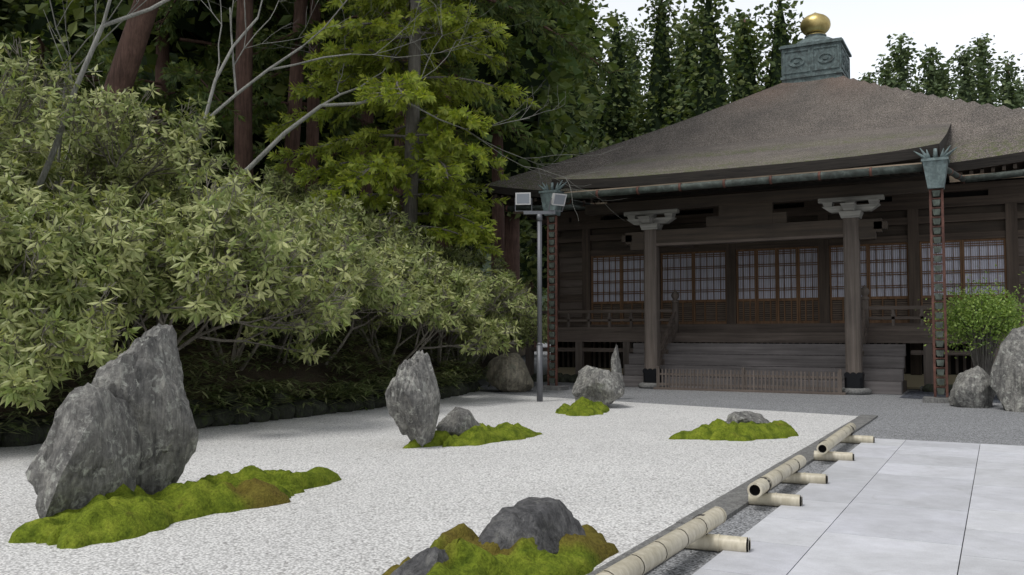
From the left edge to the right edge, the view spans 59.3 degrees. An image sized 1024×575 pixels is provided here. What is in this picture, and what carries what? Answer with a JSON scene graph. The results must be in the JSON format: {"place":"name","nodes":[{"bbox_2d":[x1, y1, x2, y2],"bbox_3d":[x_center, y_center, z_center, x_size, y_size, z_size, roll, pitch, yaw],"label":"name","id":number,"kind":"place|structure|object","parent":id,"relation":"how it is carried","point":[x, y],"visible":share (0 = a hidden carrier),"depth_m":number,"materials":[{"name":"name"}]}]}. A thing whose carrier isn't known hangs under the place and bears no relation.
{"place":"outdoors","nodes":[
{"label":"outdoors","id":0,"kind":"place"},
{"bbox_2d":[0,290,524,418],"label":"embankment terrain","id":1,"kind":"structure","parent":0,"point":[304,374],"depth_m":14.38,"materials":[{"name":"soil"}]},
{"bbox_2d":[0,35,551,413],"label":"rhododendron","id":2,"kind":"object","parent":1,"relation":"on","point":[65,250],"depth_m":12.18,"materials":[{"name":"green plant"}]},
{"bbox_2d":[36,0,624,218],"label":"bare tree","id":3,"kind":"object","parent":1,"relation":"on","point":[57,144],"visible":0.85,"depth_m":16.30,"materials":[{"name":"wood"}]},
{"bbox_2d":[270,0,530,342],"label":"cypress","id":4,"kind":"object","parent":1,"relation":"on","point":[413,120],"visible":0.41,"depth_m":20.57,"materials":[{"name":"green plant"}]},
{"bbox_2d":[262,0,540,256],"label":"cypress sprays","id":5,"kind":"object","parent":4,"relation":"attached to","point":[446,141],"visible":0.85,"depth_m":20.24,"materials":[{"name":"green plant"}]},
{"bbox_2d":[0,0,1009,349],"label":"forest","id":6,"kind":"object","parent":1,"relation":"on","point":[18,18],"depth_m":63.80,"materials":[{"name":"green plant"}]},
{"bbox_2d":[0,0,788,287],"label":"forest foliage","id":7,"kind":"object","parent":6,"relation":"attached to","point":[40,22],"visible":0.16,"depth_m":63.16,"materials":[{"name":"green plant"}]},
{"bbox_2d":[466,249,550,342],"bbox_3d":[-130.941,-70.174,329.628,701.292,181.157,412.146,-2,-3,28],"label":"forest hillside","id":8,"kind":"structure","parent":0,"point":[486,265],"depth_m":224.45,"materials":[{"name":"green plant"}]},
{"bbox_2d":[25,0,619,352],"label":"trees","id":9,"kind":"object","parent":8,"relation":"on","point":[559,74],"depth_m":30.20,"materials":[{"name":"plant"}]},
{"bbox_2d":[0,0,628,197],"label":"cedar boughs","id":10,"kind":"object","parent":9,"relation":"attached to","point":[192,89],"depth_m":25.01,"materials":[{"name":"green plant"}]},
{"bbox_2d":[103,0,556,134],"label":"tree","id":11,"kind":"object","parent":9,"relation":"attached to","point":[199,29],"visible":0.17,"depth_m":31.71,"materials":[{"name":"green plant"}]},
{"bbox_2d":[534,3,1023,300],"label":"forest foliage","id":12,"kind":"object","parent":8,"relation":"on","point":[940,83],"visible":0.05,"depth_m":88.05,"materials":[{"name":"green plant"}]},
{"bbox_2d":[0,343,1023,574],"bbox_3d":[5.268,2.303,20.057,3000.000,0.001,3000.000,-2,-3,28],"label":"ground","id":13,"kind":"structure","parent":0,"point":[898,417],"depth_m":13.93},
{"bbox_2d":[0,284,492,434],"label":"sasa leaves","id":14,"kind":"object","parent":13,"relation":"on","point":[358,390],"visible":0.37,"depth_m":14.18,"materials":[{"name":"green plant"}]},
{"bbox_2d":[0,391,857,574],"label":"white gravel bed","id":15,"kind":"object","parent":13,"relation":"on","point":[623,477],"visible":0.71,"depth_m":7.59,"materials":[{"name":"white gravel"}]},
{"bbox_2d":[25,383,143,517],"bbox_3d":[-2.885,1.168,6.139,0.544,1.050,0.865,-2,-3,28],"label":"shoulder rock","id":16,"kind":"object","parent":15,"relation":"on","point":[92,446],"visible":0.84,"depth_m":5.89,"materials":[{"name":"grey stone"}]},
{"bbox_2d":[8,494,174,548],"bbox_3d":[-2.587,1.447,5.793,0.750,0.236,1.119,-2,-3,28],"label":"moss","id":17,"kind":"object","parent":15,"relation":"on","point":[98,518],"visible":0.98,"depth_m":5.51,"materials":[{"name":"green plant"}]},
{"bbox_2d":[91,323,198,493],"bbox_3d":[-2.790,0.989,6.634,0.634,1.459,0.969,-2,-3,28],"label":"tall rock","id":18,"kind":"object","parent":15,"relation":"on","point":[142,375],"visible":0.66,"depth_m":6.54,"materials":[{"name":"grey stone"}]},
{"bbox_2d":[105,465,341,522],"bbox_3d":[-2.159,1.486,6.662,0.882,0.249,2.613,-2,-3,28],"label":"moss","id":19,"kind":"object","parent":15,"relation":"on","point":[250,487],"visible":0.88,"depth_m":6.48,"materials":[{"name":"green plant"}]},
{"bbox_2d":[385,350,440,446],"bbox_3d":[-1.045,1.300,10.095,0.487,1.200,0.908,-2,-3,28],"label":"rock","id":20,"kind":"object","parent":15,"relation":"on","point":[412,394],"visible":0.97,"depth_m":9.87,"materials":[{"name":"grey stone"}]},
{"bbox_2d":[390,547,448,574],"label":"rock","id":21,"kind":"object","parent":15,"relation":"on","point":[423,562],"visible":0.7,"depth_m":4.16,"materials":[{"name":"grey stone"}]},
{"bbox_2d":[436,407,480,435],"bbox_3d":[-0.615,1.674,10.725,0.491,0.520,0.772,-2,-3,28],"label":"rock","id":22,"kind":"object","parent":15,"relation":"on","point":[457,421],"visible":0.57,"depth_m":10.50,"materials":[{"name":"grey stone"}]},
{"bbox_2d":[403,422,541,448],"bbox_3d":[-0.421,1.707,10.648,0.756,0.226,2.229,-3,-4,40],"label":"moss","id":23,"kind":"object","parent":15,"relation":"on","point":[482,434],"visible":0.88,"depth_m":10.32,"materials":[{"name":"green plant"}]},
{"bbox_2d":[382,523,618,574],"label":"moss","id":24,"kind":"object","parent":15,"relation":"on","point":[466,550],"visible":0.79,"depth_m":4.56,"materials":[{"name":"green plant"}]},
{"bbox_2d":[478,497,585,553],"bbox_3d":[0.105,1.401,4.953,0.460,0.460,0.768,-2,-3,28],"label":"rock","id":25,"kind":"object","parent":24,"relation":"on","point":[547,523],"visible":0.66,"depth_m":4.80,"materials":[{"name":"grey stone"}]},
{"bbox_2d":[515,192,566,401],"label":"lamp post floodlights","id":26,"kind":"object","parent":15,"relation":"on","point":[525,198],"visible":1,"depth_m":16.89,"materials":[{"name":"grey metal"},{"name":"glass"}]},
{"bbox_2d":[555,396,609,415],"bbox_3d":[1.106,1.883,14.447,0.831,0.271,1.400,-1,-3,15],"label":"moss","id":27,"kind":"object","parent":15,"relation":"on","point":[582,406],"visible":1,"depth_m":14.15,"materials":[{"name":"green plant"}]},
{"bbox_2d":[572,365,624,405],"bbox_3d":[1.538,1.769,15.609,0.986,0.840,1.063,-2,-3,28],"label":"boulder","id":28,"kind":"object","parent":15,"relation":"on","point":[603,386],"visible":0.82,"depth_m":15.24,"materials":[{"name":"grey stone"}]},
{"bbox_2d":[669,418,798,440],"bbox_3d":[2.817,1.727,11.083,2.036,0.231,0.919,2,-3,-27],"label":"moss","id":29,"kind":"object","parent":15,"relation":"on","point":[718,429],"visible":0.91,"depth_m":10.77,"materials":[{"name":"green plant"}]},
{"bbox_2d":[725,411,769,423],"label":"rock","id":30,"kind":"object","parent":15,"relation":"on","point":[744,417],"visible":0.33,"depth_m":11.11,"materials":[{"name":"grey stone"}]},
{"bbox_2d":[0,373,952,446],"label":"wall and edging stones","id":31,"kind":"structure","parent":13,"relation":"on","point":[227,416],"depth_m":13.09,"materials":[{"name":"grey stone"}]},
{"bbox_2d":[486,353,533,391],"bbox_3d":[-0.018,1.928,19.881,1.014,0.970,1.129,-2,-3,28],"label":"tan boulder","id":32,"kind":"object","parent":13,"relation":"on","point":[510,372],"visible":0.93,"depth_m":19.49,"materials":[{"name":"grey stone"}]},
{"bbox_2d":[611,344,621,398],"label":"rock","id":33,"kind":"object","parent":13,"relation":"on","point":[615,363],"visible":0.43,"depth_m":17.32,"materials":[{"name":"grey stone"}]},
{"bbox_2d":[587,415,877,574],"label":"kerb stones","id":34,"kind":"object","parent":13,"relation":"on","point":[732,502],"visible":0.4,"depth_m":6.64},
{"bbox_2d":[596,423,874,574],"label":"bamboo barrier","id":35,"kind":"object","parent":13,"relation":"on","point":[693,532],"visible":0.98,"depth_m":5.28,"materials":[{"name":"beige wood"}]},
{"bbox_2d":[525,177,1023,394],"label":"temple building","id":36,"kind":"structure","parent":13,"relation":"on","point":[822,290],"depth_m":21.39,"materials":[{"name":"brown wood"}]},
{"bbox_2d":[492,162,1023,221],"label":"eaves rafters","id":37,"kind":"object","parent":36,"relation":"on","point":[511,201],"visible":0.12,"depth_m":20.58,"materials":[{"name":"brown wood"}]},
{"bbox_2d":[485,76,1023,201],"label":"temple roof","id":38,"kind":"structure","parent":37,"relation":"on","point":[840,122],"depth_m":22.71,"materials":[{"name":"brown plant"}]},
{"bbox_2d":[505,145,1023,403],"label":"rain gutter","id":39,"kind":"object","parent":38,"relation":"attached to","point":[936,169],"visible":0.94,"depth_m":18.14,"materials":[{"name":"teal metal"}]},
{"bbox_2d":[779,12,851,82],"bbox_3d":[9.743,-7.525,28.860,1.920,2.650,1.920,-2,-3,28],"label":"roof finial","id":40,"kind":"object","parent":38,"relation":"on","point":[816,53],"visible":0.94,"depth_m":28.16,"materials":[{"name":"teal metal"}]},
{"bbox_2d":[900,391,1000,402],"bbox_3d":[9.965,2.164,17.521,4.320,0.001,3.200,-2,-3,28],"label":"pebble strip","id":41,"kind":"object","parent":13,"relation":"on","point":[916,394],"visible":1,"depth_m":18.43,"materials":[{"name":"grey gravel"}]},
{"bbox_2d":[957,447,979,574],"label":"pavement bed","id":42,"kind":"object","parent":13,"relation":"on","point":[967,518],"depth_m":5.97,"materials":[{"name":"grey concrete"}]},
{"bbox_2d":[692,438,1023,574],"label":"pavement slabs","id":43,"kind":"structure","parent":42,"relation":"on","point":[879,506],"depth_m":6.00,"materials":[{"name":"stone"}]},
{"bbox_2d":[915,264,1023,375],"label":"shrub","id":44,"kind":"object","parent":13,"relation":"on","point":[996,306],"depth_m":17.07,"materials":[{"name":"green plant"}]},
{"bbox_2d":[948,366,995,407],"bbox_3d":[7.998,1.772,15.662,0.773,0.840,0.852,-2,-3,28],"label":"rock","id":45,"kind":"object","parent":13,"relation":"on","point":[971,388],"visible":0.88,"depth_m":15.36,"materials":[{"name":"grey stone"}]},
{"bbox_2d":[989,326,1023,411],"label":"rock","id":46,"kind":"object","parent":13,"relation":"on","point":[1006,379],"visible":0.95,"depth_m":14.83,"materials":[{"name":"grey stone"}]},
{"bbox_2d":[571,0,1023,113],"label":"sky","id":47,"kind":"structure","parent":0,"point":[864,26],"materials":[{"name":"white"}]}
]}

